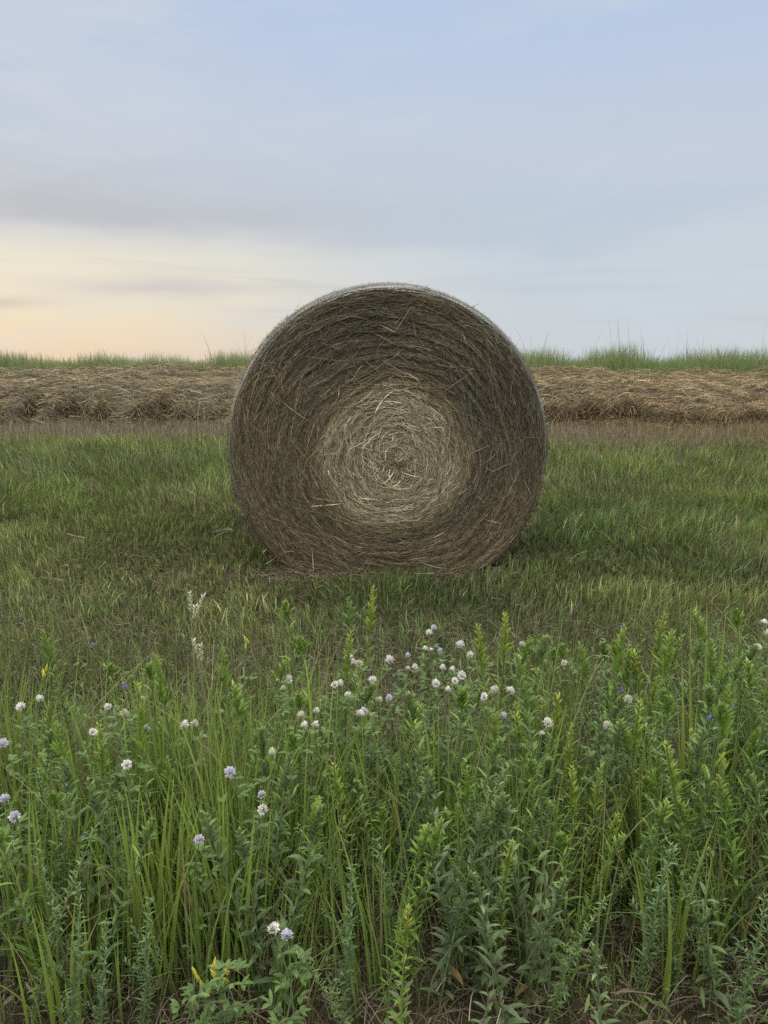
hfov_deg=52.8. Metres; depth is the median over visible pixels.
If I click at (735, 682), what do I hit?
grass tuft
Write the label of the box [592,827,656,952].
mugwort
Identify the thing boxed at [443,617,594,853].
grass tuft
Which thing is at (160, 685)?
goldenrod
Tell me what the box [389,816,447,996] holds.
goldenrod
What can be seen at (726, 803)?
goldenrod
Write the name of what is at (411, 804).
mugwort
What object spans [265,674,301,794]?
clover flower
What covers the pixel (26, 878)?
grass tuft
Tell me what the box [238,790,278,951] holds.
clover flower
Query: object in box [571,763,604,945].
goldenrod
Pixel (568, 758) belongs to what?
goldenrod
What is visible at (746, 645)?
grass tuft
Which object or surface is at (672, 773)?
goldenrod
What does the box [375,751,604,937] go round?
grass tuft
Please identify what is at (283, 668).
goldenrod
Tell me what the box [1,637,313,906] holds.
grass tuft
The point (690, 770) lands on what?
goldenrod
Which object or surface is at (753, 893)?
goldenrod
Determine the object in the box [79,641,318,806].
grass tuft
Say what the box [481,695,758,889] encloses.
grass tuft
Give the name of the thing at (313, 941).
grass tuft
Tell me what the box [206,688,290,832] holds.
grass tuft
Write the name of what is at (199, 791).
grass tuft
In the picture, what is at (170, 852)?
grass tuft
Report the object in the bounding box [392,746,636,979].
grass tuft
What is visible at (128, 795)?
grass tuft
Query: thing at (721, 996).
broadleaf weed
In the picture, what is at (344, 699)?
clover flower
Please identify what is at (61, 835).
grass tuft
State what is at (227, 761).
grass tuft
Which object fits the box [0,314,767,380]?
tall grass
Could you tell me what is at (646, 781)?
goldenrod
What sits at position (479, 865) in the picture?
mugwort
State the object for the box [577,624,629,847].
goldenrod
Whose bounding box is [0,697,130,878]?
grass tuft
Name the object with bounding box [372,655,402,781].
clover flower
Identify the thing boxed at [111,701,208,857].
grass tuft
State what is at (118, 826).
grass tuft
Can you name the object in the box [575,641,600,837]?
goldenrod
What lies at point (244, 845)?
goldenrod
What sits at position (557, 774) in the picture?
grass tuft
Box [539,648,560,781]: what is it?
goldenrod
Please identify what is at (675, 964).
mugwort
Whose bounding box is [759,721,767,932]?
goldenrod
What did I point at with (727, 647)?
mugwort
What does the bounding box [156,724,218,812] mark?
mugwort
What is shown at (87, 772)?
grass tuft
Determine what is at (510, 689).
clover flower
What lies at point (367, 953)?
grass tuft
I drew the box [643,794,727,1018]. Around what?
mugwort
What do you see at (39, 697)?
clover flower
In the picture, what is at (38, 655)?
undergrowth
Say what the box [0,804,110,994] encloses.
grass tuft
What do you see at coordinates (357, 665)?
clover flower
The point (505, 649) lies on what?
goldenrod
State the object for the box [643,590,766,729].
grass tuft
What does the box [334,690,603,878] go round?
grass tuft
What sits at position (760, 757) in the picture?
mugwort
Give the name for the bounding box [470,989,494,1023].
broadleaf weed
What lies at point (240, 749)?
grass tuft
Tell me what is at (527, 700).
goldenrod
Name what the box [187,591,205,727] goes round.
seeding grass
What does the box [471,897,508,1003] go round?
broadleaf weed
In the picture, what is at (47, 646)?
goldenrod
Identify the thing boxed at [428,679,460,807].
clover flower
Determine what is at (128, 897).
mugwort
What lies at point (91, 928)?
grass tuft
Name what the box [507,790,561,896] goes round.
mugwort
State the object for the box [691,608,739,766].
goldenrod
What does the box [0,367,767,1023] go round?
ground
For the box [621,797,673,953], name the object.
goldenrod
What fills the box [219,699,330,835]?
grass tuft
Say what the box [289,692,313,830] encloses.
goldenrod
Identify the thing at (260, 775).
grass tuft
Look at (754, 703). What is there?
mugwort
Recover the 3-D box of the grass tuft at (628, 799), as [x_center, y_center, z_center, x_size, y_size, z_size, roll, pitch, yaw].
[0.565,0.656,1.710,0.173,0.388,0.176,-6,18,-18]
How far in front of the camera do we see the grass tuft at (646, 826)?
1.61 m
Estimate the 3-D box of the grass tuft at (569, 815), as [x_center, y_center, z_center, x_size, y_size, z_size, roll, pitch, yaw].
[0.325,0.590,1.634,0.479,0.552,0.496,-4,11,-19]
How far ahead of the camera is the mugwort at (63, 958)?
1.36 m
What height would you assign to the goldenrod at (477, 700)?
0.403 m
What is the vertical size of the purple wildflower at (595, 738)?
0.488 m
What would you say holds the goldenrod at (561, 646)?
on the ground at (464, 1019)
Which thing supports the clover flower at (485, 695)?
on the ground at (464, 1019)
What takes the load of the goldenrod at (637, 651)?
on the ground at (464, 1019)
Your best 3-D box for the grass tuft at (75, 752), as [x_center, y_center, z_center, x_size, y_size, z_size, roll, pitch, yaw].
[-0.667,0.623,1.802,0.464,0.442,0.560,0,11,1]
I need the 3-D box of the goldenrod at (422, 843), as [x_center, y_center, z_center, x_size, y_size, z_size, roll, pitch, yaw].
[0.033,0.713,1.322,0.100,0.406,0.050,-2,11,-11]
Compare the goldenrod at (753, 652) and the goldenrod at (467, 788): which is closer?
the goldenrod at (467, 788)
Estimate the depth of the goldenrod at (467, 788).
1.46 m
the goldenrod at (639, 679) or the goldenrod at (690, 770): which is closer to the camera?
the goldenrod at (690, 770)
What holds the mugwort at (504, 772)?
on the ground at (464, 1019)
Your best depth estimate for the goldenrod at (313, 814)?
1.38 m
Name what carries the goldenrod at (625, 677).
on the ground at (464, 1019)
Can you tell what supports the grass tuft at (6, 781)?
on the ground at (464, 1019)
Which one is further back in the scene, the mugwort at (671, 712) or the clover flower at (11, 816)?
the mugwort at (671, 712)
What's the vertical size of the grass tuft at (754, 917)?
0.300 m
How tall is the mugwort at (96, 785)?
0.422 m
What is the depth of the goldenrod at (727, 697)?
1.59 m
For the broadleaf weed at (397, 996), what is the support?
on the ground at (464, 1019)
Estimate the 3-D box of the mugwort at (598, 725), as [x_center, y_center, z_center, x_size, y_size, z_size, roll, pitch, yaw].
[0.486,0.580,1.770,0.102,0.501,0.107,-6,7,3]
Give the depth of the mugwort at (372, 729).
1.81 m
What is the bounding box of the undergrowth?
[0,583,767,1023]
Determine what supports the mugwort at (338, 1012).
on the ground at (464, 1019)
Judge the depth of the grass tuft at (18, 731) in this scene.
1.97 m
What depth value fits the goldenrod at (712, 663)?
1.85 m
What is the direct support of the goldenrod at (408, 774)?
on the ground at (464, 1019)
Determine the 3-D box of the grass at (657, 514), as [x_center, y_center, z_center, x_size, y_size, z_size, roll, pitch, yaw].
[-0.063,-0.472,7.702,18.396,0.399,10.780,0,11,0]
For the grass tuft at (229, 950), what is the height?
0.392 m
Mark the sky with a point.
(169, 168)
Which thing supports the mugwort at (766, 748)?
on the ground at (464, 1019)
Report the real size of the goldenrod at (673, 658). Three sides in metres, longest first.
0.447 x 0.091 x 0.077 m
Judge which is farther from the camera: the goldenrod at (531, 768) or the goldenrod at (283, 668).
the goldenrod at (283, 668)
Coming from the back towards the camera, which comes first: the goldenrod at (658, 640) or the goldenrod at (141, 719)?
the goldenrod at (658, 640)
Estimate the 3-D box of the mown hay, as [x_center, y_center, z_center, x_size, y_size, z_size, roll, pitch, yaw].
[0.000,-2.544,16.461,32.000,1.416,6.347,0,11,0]
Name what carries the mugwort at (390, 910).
on the ground at (464, 1019)
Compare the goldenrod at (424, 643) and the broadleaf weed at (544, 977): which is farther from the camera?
the goldenrod at (424, 643)
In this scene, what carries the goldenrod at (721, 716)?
on the ground at (464, 1019)
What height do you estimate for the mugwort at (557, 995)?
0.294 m
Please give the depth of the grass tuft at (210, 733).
1.86 m
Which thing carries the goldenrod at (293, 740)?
on the ground at (464, 1019)
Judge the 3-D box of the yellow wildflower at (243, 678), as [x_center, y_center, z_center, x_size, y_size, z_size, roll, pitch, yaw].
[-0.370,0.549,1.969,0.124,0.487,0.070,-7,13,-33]
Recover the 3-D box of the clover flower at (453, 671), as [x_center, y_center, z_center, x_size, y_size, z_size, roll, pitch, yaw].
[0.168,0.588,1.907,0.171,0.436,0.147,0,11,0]
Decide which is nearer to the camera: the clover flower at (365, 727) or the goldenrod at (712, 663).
the clover flower at (365, 727)
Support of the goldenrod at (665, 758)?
on the ground at (464, 1019)
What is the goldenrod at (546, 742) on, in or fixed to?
on the ground at (464, 1019)
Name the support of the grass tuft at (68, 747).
on the ground at (464, 1019)
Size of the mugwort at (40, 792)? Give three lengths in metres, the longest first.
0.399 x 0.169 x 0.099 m
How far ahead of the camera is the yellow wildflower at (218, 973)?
1.27 m
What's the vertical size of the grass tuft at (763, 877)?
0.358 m
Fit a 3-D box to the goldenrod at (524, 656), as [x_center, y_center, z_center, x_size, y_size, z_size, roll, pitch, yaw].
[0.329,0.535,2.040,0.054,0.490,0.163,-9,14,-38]
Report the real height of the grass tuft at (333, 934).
0.457 m
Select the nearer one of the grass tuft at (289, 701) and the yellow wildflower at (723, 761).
the yellow wildflower at (723, 761)
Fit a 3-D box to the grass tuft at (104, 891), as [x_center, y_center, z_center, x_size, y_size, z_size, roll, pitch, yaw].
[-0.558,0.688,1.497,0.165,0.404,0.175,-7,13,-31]
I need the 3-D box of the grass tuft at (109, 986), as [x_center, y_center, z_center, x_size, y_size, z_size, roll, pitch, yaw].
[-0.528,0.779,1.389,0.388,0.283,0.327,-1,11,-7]
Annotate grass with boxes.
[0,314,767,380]
[0,428,767,724]
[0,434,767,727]
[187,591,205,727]
[190,637,206,746]
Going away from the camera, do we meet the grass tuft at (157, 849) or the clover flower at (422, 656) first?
the grass tuft at (157, 849)
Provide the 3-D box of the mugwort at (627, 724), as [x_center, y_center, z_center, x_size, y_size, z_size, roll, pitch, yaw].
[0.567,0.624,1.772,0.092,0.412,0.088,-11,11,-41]
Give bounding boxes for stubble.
[0,397,767,456]
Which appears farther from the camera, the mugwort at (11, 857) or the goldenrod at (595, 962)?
the mugwort at (11, 857)
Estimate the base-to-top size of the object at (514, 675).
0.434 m
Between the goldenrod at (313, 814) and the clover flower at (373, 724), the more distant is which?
the clover flower at (373, 724)
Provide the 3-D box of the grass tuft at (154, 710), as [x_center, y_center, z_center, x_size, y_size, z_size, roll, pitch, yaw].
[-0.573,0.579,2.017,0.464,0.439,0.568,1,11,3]
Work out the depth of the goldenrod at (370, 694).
1.76 m
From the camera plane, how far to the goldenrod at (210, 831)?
1.38 m
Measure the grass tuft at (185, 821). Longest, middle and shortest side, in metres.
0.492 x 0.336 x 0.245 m
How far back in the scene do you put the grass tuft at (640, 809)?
1.65 m
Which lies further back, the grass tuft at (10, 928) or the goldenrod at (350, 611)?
the goldenrod at (350, 611)
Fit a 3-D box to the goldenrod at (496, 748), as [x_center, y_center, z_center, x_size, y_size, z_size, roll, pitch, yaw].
[0.162,0.655,1.557,0.150,0.433,0.076,0,11,-1]
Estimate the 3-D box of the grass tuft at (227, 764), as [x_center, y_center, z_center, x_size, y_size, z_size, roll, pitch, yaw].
[-0.329,0.597,1.656,0.724,0.527,0.430,1,11,7]
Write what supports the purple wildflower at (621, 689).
on the ground at (464, 1019)
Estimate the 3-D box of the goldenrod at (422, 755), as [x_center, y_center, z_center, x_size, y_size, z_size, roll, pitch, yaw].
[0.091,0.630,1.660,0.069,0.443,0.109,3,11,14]
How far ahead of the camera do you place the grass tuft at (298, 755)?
1.87 m
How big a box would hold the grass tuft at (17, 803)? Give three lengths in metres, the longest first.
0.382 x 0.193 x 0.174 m
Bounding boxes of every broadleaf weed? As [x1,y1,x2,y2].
[384,980,413,1023]
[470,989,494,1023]
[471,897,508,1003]
[509,850,550,989]
[521,861,568,1015]
[533,898,570,1017]
[688,881,731,1016]
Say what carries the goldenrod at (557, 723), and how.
on the ground at (464, 1019)
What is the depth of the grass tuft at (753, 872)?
1.60 m
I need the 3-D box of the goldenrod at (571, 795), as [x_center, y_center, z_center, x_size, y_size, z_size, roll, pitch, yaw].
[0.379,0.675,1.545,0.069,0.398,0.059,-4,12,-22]
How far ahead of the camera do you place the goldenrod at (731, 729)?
1.68 m
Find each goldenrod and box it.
[0,827,64,1010]
[18,728,56,892]
[35,701,62,856]
[39,629,78,754]
[43,790,75,944]
[47,719,108,920]
[55,756,118,955]
[81,817,156,1017]
[84,777,145,983]
[91,722,114,927]
[104,661,136,769]
[131,680,160,919]
[141,661,180,815]
[149,654,197,853]
[159,755,189,892]
[188,723,203,834]
[199,810,273,1006]
[217,646,242,763]
[230,680,269,817]
[231,726,266,841]
[234,826,278,1009]
[243,657,290,759]
[245,751,297,974]
[251,722,280,893]
[254,800,326,1021]
[258,773,289,932]
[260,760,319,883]
[264,756,310,885]
[267,731,301,908]
[277,599,309,784]
[278,801,325,991]
[281,735,303,837]
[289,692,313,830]
[291,636,331,760]
[295,636,325,796]
[303,796,326,961]
[327,721,369,870]
[330,761,367,924]
[331,681,375,848]
[333,630,354,788]
[342,596,372,791]
[347,585,377,758]
[352,779,377,899]
[361,806,394,946]
[362,703,425,902]
[375,822,432,1019]
[387,903,415,1023]
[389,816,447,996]
[401,690,447,923]
[402,763,454,906]
[409,718,434,871]
[415,640,443,780]
[419,765,479,991]
[421,803,490,1013]
[422,838,474,991]
[427,739,503,934]
[437,688,484,820]
[439,685,485,888]
[441,806,475,933]
[442,765,473,966]
[444,802,467,945]
[461,711,501,928]
[462,794,510,1001]
[465,783,486,865]
[468,870,529,1023]
[474,623,517,816]
[481,611,512,791]
[484,838,517,971]
[489,635,533,775]
[494,791,553,972]
[508,634,553,857]
[509,757,550,958]
[512,701,533,879]
[513,711,545,865]
[513,876,568,1016]
[514,652,570,853]
[516,675,574,952]
[520,705,566,886]
[522,666,542,798]
[532,692,562,842]
[537,717,580,879]
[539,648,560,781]
[539,698,557,801]
[543,722,577,904]
[547,800,586,932]
[550,830,594,1009]
[551,642,578,812]
[562,764,588,934]
[564,765,587,894]
[565,831,626,967]
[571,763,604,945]
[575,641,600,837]
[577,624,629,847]
[579,811,620,936]
[582,718,628,872]
[587,941,619,1023]
[592,640,612,785]
[601,639,625,806]
[601,651,632,818]
[604,731,628,844]
[606,644,645,803]
[618,642,633,778]
[618,718,658,906]
[619,628,678,898]
[619,699,644,864]
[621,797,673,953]
[629,648,654,809]
[630,612,667,779]
[630,694,680,883]
[630,775,666,945]
[632,749,665,964]
[635,746,678,871]
[636,675,661,783]
[644,637,705,807]
[645,687,676,838]
[647,749,682,838]
[648,633,684,756]
[649,649,672,768]
[656,663,732,896]
[658,727,711,921]
[661,701,734,928]
[662,740,712,951]
[665,779,701,974]
[667,769,688,910]
[669,655,744,847]
[674,796,729,968]
[676,684,721,841]
[681,742,705,941]
[687,728,715,907]
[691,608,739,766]
[697,765,728,887]
[698,638,719,799]
[700,643,761,802]
[704,683,738,897]
[709,698,733,867]
[712,684,767,891]
[712,726,761,854]
[714,773,748,951]
[716,765,767,908]
[726,607,756,805]
[729,854,767,947]
[738,675,767,820]
[743,657,767,831]
[744,769,767,848]
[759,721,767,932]
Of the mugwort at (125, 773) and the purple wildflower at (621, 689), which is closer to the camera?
the mugwort at (125, 773)
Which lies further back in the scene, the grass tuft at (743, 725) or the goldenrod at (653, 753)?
the grass tuft at (743, 725)
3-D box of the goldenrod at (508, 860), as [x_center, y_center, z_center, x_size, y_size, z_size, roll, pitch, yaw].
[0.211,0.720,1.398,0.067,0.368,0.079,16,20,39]
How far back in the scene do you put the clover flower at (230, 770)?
1.44 m
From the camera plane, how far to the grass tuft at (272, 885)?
1.46 m
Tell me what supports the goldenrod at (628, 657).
on the ground at (464, 1019)
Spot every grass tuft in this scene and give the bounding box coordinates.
[0,633,144,832]
[0,640,107,787]
[0,648,154,840]
[0,653,37,818]
[0,669,34,796]
[0,677,57,854]
[0,685,90,833]
[0,694,154,873]
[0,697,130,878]
[0,753,95,987]
[0,756,160,935]
[0,759,36,877]
[0,761,136,1023]
[0,784,190,1023]
[0,787,93,990]
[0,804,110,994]
[0,859,195,1023]
[0,897,119,1023]
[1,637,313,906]
[1,677,149,845]
[1,739,289,1005]
[2,716,80,882]
[2,806,91,980]
[2,823,50,985]
[11,648,204,824]
[11,729,143,882]
[12,741,200,937]
[13,660,399,909]
[15,750,141,934]
[21,641,235,893]
[22,700,97,845]
[23,665,145,802]
[26,769,234,950]
[36,652,241,768]
[37,664,193,873]
[39,705,150,830]
[41,641,255,814]
[46,761,139,948]
[55,709,128,913]
[67,666,390,823]
[68,678,202,880]
[70,812,158,987]
[71,645,262,771]
[75,686,328,909]
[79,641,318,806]
[83,777,209,1008]
[85,745,159,870]
[92,785,230,962]
[93,809,187,992]
[98,772,192,998]
[101,673,221,837]
[104,653,209,884]
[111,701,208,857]
[114,636,365,810]
[116,849,312,1023]
[119,797,189,965]
[123,731,351,999]
[128,781,266,1022]
[134,695,403,968]
[137,716,270,941]
[138,730,216,821]
[145,645,443,901]
[146,765,377,1022]
[147,706,257,865]
[147,739,250,963]
[149,679,395,972]
[151,797,286,990]
[155,687,229,811]
[158,722,323,852]
[160,668,239,795]
[172,710,286,938]
[172,740,260,930]
[174,713,413,928]
[175,707,283,843]
[178,777,276,995]
[181,719,313,957]
[182,625,405,792]
[197,853,359,1023]
[198,687,260,791]
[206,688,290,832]
[208,719,537,1014]
[209,690,402,849]
[211,784,262,860]
[214,771,304,958]
[217,723,386,904]
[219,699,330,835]
[228,735,293,883]
[232,606,390,758]
[235,722,309,914]
[236,755,407,941]
[247,646,488,886]
[247,815,475,1023]
[252,640,479,853]
[260,723,343,927]
[262,625,381,801]
[270,775,457,960]
[294,643,383,880]
[316,712,405,898]
[322,705,707,987]
[324,821,424,1018]
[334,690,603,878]
[356,667,565,958]
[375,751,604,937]
[378,695,533,869]
[389,739,584,909]
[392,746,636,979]
[399,714,478,863]
[408,620,630,786]
[419,696,486,890]
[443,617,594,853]
[445,645,651,917]
[458,757,652,1015]
[466,644,675,818]
[466,718,571,900]
[477,607,701,860]
[477,704,586,900]
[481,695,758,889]
[489,611,649,786]
[554,751,702,927]
[557,775,634,948]
[568,686,767,975]
[568,911,676,1023]
[574,687,767,935]
[575,728,765,907]
[579,780,767,990]
[586,712,684,904]
[588,795,767,1020]
[590,719,688,925]
[596,716,657,862]
[608,597,767,823]
[620,757,767,953]
[623,761,767,932]
[627,632,767,882]
[629,658,767,889]
[630,817,716,1012]
[641,736,767,961]
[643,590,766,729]
[658,681,767,921]
[661,646,767,839]
[678,609,753,760]
[679,638,767,815]
[687,656,767,773]
[692,654,767,801]
[693,617,767,789]
[693,660,766,801]
[703,813,767,970]
[707,652,767,793]
[710,617,767,688]
[712,596,763,725]
[726,821,767,958]
[739,801,767,892]
[741,796,765,903]
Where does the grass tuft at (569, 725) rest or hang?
on the ground at (464, 1019)
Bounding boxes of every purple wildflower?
[91,643,124,769]
[112,683,134,783]
[591,625,622,779]
[607,687,636,796]
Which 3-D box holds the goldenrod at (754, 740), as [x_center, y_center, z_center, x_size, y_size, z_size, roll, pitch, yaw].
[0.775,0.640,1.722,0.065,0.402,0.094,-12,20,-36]
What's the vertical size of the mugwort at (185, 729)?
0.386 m
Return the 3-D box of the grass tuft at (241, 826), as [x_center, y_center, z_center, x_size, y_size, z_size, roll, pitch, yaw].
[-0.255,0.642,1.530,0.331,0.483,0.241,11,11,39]
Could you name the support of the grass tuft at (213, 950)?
on the ground at (464, 1019)
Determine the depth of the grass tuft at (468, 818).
1.68 m
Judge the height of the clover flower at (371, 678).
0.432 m
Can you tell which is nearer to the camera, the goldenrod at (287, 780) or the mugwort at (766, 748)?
the goldenrod at (287, 780)
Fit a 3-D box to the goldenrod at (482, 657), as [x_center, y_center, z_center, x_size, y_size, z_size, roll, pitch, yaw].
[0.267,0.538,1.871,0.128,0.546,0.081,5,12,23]
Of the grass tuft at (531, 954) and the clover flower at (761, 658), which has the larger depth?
the clover flower at (761, 658)
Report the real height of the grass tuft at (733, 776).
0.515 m
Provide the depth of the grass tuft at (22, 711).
2.10 m
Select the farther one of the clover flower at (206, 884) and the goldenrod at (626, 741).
the goldenrod at (626, 741)
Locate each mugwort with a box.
[0,823,27,914]
[0,824,26,876]
[16,821,100,1023]
[18,742,62,922]
[20,768,68,873]
[30,840,82,992]
[35,792,74,959]
[50,882,101,1023]
[75,917,113,1023]
[82,741,125,892]
[96,802,142,995]
[99,705,150,895]
[108,886,146,945]
[122,678,166,781]
[123,897,162,1023]
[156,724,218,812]
[165,702,193,806]
[264,721,315,814]
[293,945,352,1023]
[294,825,359,931]
[320,864,357,1023]
[348,668,406,819]
[371,837,408,958]
[385,710,430,900]
[422,678,480,817]
[446,759,520,888]
[461,774,499,965]
[482,868,511,940]
[494,773,531,957]
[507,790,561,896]
[542,893,612,1023]
[575,664,609,867]
[592,649,628,792]
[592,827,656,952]
[616,704,649,816]
[629,680,687,847]
[630,841,678,1003]
[639,716,714,929]
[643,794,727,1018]
[656,839,695,1007]
[685,619,721,769]
[720,894,767,1023]
[724,642,760,814]
[729,646,767,763]
[734,702,767,857]
[742,675,767,744]
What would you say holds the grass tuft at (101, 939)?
on the ground at (464, 1019)
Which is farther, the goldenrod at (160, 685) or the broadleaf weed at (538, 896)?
the goldenrod at (160, 685)
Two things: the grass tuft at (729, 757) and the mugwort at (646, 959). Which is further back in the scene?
the grass tuft at (729, 757)
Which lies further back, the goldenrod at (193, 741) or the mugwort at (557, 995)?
the goldenrod at (193, 741)
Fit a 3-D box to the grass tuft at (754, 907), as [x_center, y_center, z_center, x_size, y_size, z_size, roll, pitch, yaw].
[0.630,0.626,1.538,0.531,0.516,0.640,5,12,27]
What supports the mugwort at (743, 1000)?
on the ground at (464, 1019)
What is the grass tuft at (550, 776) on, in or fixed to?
on the ground at (464, 1019)
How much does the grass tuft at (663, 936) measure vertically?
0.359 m
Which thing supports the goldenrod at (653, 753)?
on the ground at (464, 1019)
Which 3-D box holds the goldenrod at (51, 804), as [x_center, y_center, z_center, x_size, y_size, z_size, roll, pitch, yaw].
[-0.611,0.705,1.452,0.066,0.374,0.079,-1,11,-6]
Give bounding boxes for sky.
[0,0,767,364]
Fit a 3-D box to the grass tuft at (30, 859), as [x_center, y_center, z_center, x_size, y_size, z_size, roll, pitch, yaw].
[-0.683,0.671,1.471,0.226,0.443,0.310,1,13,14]
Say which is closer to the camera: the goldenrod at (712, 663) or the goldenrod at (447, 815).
the goldenrod at (447, 815)
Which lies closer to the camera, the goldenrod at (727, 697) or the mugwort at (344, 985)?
the mugwort at (344, 985)
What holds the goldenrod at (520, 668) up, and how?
on the ground at (464, 1019)
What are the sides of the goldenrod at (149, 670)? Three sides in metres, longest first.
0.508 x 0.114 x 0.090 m
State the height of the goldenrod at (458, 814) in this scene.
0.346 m
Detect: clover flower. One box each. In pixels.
[0,738,28,911]
[0,794,37,994]
[4,694,48,849]
[73,703,137,862]
[114,696,163,883]
[164,719,206,865]
[181,834,219,983]
[213,766,253,960]
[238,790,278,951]
[246,746,295,919]
[260,920,313,1023]
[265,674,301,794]
[287,707,334,880]
[318,679,374,834]
[330,655,370,786]
[341,707,385,881]
[352,675,387,815]
[356,693,403,855]
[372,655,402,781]
[388,652,426,816]
[408,625,451,776]
[424,664,483,794]
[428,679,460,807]
[446,640,491,781]
[461,685,519,856]
[495,686,532,839]
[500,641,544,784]
[515,717,562,893]
[548,659,575,783]
[579,694,632,854]
[734,619,767,761]
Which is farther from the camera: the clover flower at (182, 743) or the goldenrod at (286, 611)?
the goldenrod at (286, 611)
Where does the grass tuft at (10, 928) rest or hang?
on the ground at (464, 1019)
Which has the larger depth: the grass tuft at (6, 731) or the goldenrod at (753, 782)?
the grass tuft at (6, 731)
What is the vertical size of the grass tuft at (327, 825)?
0.567 m
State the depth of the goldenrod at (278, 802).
1.47 m
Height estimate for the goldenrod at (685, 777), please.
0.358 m
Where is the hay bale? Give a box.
[221,281,553,575]
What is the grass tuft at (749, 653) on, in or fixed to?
on the ground at (464, 1019)
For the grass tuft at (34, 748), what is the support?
on the ground at (464, 1019)
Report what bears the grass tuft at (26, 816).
on the ground at (464, 1019)
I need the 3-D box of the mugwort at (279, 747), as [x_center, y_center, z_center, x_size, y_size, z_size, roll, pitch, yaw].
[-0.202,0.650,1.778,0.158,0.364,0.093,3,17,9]
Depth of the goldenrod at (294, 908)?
1.35 m
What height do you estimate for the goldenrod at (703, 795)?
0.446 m
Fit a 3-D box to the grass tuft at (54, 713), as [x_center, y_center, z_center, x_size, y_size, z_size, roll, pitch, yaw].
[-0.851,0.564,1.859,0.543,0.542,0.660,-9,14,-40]
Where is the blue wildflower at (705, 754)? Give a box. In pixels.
[683,704,751,870]
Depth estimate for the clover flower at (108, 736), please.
1.66 m
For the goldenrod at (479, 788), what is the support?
on the ground at (464, 1019)
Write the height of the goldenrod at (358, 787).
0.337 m
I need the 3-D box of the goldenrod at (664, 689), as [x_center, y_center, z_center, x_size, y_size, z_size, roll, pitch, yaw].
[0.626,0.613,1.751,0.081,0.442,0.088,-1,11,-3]
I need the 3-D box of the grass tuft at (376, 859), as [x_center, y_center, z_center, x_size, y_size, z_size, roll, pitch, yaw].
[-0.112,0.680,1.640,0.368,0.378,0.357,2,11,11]
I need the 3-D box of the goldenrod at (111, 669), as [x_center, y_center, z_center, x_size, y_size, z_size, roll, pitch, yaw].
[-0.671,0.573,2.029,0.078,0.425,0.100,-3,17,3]
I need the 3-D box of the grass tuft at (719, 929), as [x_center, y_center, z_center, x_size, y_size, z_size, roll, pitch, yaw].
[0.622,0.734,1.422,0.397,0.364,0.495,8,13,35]
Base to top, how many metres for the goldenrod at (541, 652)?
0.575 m
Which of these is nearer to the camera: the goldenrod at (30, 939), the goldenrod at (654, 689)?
the goldenrod at (30, 939)
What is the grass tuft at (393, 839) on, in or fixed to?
on the ground at (464, 1019)
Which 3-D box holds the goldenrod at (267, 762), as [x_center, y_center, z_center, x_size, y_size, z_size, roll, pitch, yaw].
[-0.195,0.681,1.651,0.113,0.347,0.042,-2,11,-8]
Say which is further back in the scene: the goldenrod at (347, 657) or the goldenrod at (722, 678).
the goldenrod at (347, 657)
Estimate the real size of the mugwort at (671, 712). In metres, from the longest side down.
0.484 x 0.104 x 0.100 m
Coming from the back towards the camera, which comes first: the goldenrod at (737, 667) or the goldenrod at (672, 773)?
the goldenrod at (737, 667)
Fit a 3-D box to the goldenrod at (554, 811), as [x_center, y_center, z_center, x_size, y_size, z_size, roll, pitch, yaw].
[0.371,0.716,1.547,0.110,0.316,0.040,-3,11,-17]
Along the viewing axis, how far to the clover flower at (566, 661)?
1.96 m
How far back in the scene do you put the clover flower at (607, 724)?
1.67 m
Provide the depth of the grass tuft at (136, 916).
1.42 m
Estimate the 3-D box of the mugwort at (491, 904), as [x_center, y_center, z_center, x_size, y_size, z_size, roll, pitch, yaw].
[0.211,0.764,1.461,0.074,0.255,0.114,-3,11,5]
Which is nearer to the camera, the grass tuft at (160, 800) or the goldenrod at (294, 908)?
the goldenrod at (294, 908)
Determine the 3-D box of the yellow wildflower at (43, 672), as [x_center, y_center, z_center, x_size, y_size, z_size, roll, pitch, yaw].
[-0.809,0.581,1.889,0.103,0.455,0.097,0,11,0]
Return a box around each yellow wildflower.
[31,664,74,782]
[169,957,257,1023]
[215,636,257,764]
[696,752,744,944]
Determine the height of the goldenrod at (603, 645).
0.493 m
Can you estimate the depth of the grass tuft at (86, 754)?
1.67 m
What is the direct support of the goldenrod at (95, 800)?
on the ground at (464, 1019)
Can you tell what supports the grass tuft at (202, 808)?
on the ground at (464, 1019)
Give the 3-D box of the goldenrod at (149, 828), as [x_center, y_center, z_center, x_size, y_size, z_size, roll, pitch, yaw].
[-0.472,0.716,1.372,0.142,0.386,0.077,0,9,-12]
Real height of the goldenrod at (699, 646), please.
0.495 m
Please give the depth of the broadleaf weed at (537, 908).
1.36 m
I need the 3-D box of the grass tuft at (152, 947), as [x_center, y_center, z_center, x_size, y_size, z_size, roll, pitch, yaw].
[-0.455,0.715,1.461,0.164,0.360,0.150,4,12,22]
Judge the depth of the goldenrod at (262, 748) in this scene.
1.65 m
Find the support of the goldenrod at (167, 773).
on the ground at (464, 1019)
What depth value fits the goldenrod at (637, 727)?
1.61 m
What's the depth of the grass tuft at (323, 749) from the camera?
1.76 m
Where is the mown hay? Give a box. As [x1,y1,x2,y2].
[0,361,767,430]
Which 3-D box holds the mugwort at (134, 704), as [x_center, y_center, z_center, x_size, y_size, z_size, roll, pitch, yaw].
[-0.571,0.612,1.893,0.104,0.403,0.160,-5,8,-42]
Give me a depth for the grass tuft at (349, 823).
1.57 m

